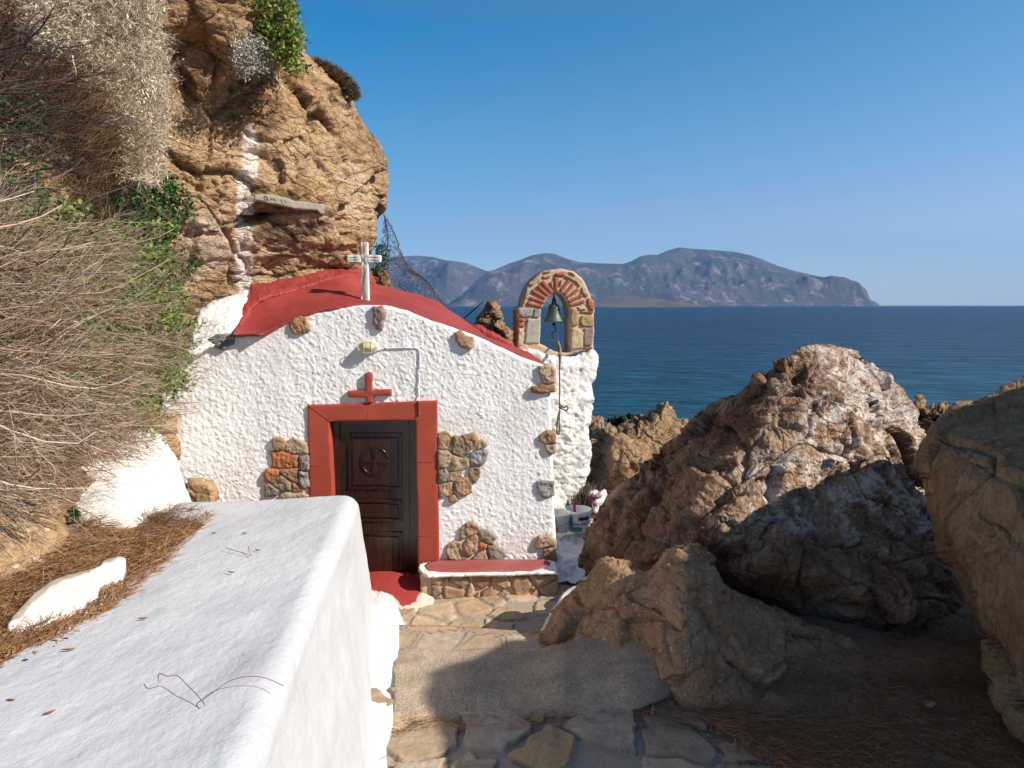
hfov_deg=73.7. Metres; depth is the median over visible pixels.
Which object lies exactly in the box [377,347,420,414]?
cable
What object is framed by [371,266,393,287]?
rock
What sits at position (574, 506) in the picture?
paint brush
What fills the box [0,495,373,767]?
wall
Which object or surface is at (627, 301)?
islet
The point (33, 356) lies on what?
dry bush
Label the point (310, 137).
cliff
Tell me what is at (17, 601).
pine needles
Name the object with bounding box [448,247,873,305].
hill
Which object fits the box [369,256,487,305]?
hill
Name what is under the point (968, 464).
boulder
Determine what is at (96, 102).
dry grass
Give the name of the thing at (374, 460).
door
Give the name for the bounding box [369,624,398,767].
whitewashed kerb
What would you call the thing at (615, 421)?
rock
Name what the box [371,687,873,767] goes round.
path
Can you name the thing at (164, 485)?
whitewashed rock
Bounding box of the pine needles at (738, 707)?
[391,699,780,733]
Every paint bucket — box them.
[554,509,570,532]
[565,505,591,532]
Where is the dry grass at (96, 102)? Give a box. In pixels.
[0,0,174,189]
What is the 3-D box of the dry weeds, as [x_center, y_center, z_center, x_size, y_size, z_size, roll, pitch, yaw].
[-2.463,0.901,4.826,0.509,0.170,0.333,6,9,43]
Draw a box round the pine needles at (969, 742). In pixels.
[853,609,1023,767]
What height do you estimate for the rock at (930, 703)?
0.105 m
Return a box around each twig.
[158,673,204,704]
[203,676,283,705]
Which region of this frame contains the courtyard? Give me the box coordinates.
[398,509,598,630]
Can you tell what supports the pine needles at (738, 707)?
on the ground at (858, 634)
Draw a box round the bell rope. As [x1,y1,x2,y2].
[551,326,568,434]
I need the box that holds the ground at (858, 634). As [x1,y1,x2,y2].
[0,520,1023,767]
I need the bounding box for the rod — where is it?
[464,301,483,318]
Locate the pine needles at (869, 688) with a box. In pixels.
[744,646,899,727]
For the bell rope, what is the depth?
7.92 m
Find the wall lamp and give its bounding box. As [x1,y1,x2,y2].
[357,341,378,353]
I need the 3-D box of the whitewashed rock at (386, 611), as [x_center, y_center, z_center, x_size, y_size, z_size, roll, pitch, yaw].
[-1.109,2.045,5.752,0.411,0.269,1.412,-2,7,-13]
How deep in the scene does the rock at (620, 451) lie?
9.83 m
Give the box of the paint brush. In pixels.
[573,501,575,511]
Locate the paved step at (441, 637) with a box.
[395,624,547,650]
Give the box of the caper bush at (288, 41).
[241,0,312,79]
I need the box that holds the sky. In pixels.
[288,0,1023,305]
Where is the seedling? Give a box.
[66,506,80,521]
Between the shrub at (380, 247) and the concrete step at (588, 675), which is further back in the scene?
the shrub at (380, 247)
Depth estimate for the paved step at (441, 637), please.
5.47 m
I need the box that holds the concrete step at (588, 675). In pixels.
[392,638,671,723]
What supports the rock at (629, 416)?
on the ground at (858, 634)
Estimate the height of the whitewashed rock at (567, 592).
0.299 m
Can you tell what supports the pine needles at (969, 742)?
on the gravel at (715, 747)
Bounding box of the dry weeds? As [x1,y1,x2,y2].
[135,500,191,527]
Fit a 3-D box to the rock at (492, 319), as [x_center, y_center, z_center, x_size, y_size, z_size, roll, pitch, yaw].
[-0.265,-0.714,9.261,0.750,0.836,0.949,0,7,0]
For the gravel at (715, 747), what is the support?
on the ground at (858, 634)
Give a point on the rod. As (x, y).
(473, 309)
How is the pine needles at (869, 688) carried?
on the ground at (858, 634)
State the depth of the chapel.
6.71 m
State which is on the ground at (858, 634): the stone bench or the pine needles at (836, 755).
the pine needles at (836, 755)
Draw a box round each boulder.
[0,487,71,576]
[185,478,218,501]
[537,543,870,717]
[578,344,965,637]
[913,375,1023,743]
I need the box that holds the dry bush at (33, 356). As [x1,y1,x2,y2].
[0,0,254,586]
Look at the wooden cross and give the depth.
6.88 m
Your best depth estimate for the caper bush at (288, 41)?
6.29 m
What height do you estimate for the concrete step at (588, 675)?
0.357 m
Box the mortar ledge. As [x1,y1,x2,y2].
[254,194,325,214]
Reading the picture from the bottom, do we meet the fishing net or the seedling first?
the seedling
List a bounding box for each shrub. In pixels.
[11,0,187,192]
[223,30,282,82]
[311,55,361,102]
[370,240,417,290]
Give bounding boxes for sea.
[444,306,1023,504]
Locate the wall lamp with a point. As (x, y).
(367, 347)
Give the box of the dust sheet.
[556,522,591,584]
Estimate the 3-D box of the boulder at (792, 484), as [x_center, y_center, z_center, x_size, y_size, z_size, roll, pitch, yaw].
[2.444,1.224,6.486,3.753,3.139,2.328,1,7,11]
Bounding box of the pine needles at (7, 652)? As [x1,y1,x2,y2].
[0,506,229,663]
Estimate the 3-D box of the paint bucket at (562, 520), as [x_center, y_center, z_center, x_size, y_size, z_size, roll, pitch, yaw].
[0.561,1.611,8.016,0.276,0.225,0.276,0,7,0]
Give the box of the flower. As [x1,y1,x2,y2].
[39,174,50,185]
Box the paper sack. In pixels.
[588,489,606,512]
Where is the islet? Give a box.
[594,296,709,306]
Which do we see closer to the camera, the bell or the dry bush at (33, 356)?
the dry bush at (33, 356)
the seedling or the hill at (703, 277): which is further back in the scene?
the hill at (703, 277)
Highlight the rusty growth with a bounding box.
[0,0,149,228]
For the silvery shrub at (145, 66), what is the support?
on the cliff
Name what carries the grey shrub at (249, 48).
on the cliff
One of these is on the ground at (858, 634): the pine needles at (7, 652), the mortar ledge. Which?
the pine needles at (7, 652)
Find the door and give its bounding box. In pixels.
[340,426,408,571]
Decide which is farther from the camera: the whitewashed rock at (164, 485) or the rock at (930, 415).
the rock at (930, 415)
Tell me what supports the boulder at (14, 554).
on the ground at (858, 634)
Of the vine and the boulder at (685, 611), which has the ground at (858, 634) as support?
the boulder at (685, 611)
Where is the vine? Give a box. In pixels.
[98,161,209,288]
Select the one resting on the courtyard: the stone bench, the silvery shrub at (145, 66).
the stone bench
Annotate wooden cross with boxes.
[347,242,381,299]
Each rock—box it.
[75,428,191,528]
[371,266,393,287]
[371,590,403,632]
[472,300,513,342]
[541,586,575,630]
[582,401,690,503]
[605,416,625,426]
[626,413,643,420]
[914,394,949,435]
[922,699,939,709]
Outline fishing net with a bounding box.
[376,213,446,306]
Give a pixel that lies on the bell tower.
(572, 455)
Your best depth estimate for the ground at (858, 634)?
4.76 m
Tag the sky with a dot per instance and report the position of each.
(878, 145)
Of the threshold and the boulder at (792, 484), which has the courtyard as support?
the threshold
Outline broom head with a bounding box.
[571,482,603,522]
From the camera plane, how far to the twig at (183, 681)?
2.64 m
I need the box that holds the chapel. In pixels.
[160,268,557,578]
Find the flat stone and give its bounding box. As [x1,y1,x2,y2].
[7,556,126,634]
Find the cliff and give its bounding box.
[0,0,388,523]
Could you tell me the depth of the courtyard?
6.25 m
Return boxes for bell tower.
[513,269,598,508]
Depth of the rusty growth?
5.14 m
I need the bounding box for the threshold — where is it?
[369,571,433,611]
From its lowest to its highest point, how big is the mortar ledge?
0.144 m
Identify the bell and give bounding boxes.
[544,293,563,326]
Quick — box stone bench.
[418,559,558,598]
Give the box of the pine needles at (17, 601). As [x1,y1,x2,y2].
[0,500,214,660]
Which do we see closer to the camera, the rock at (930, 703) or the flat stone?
the flat stone
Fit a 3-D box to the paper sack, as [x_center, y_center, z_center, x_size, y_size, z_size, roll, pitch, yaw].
[1.047,1.469,8.540,0.226,0.330,0.391,2,7,20]
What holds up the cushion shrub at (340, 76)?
on the cliff
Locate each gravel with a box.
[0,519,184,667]
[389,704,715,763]
[685,619,1021,767]
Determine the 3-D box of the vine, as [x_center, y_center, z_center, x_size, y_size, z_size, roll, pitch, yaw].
[-3.091,-1.347,5.860,0.709,1.102,1.511,0,7,0]
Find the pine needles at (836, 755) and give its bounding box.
[698,701,927,767]
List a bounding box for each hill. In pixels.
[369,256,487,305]
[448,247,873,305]
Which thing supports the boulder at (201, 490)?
on the pine needles at (17, 601)

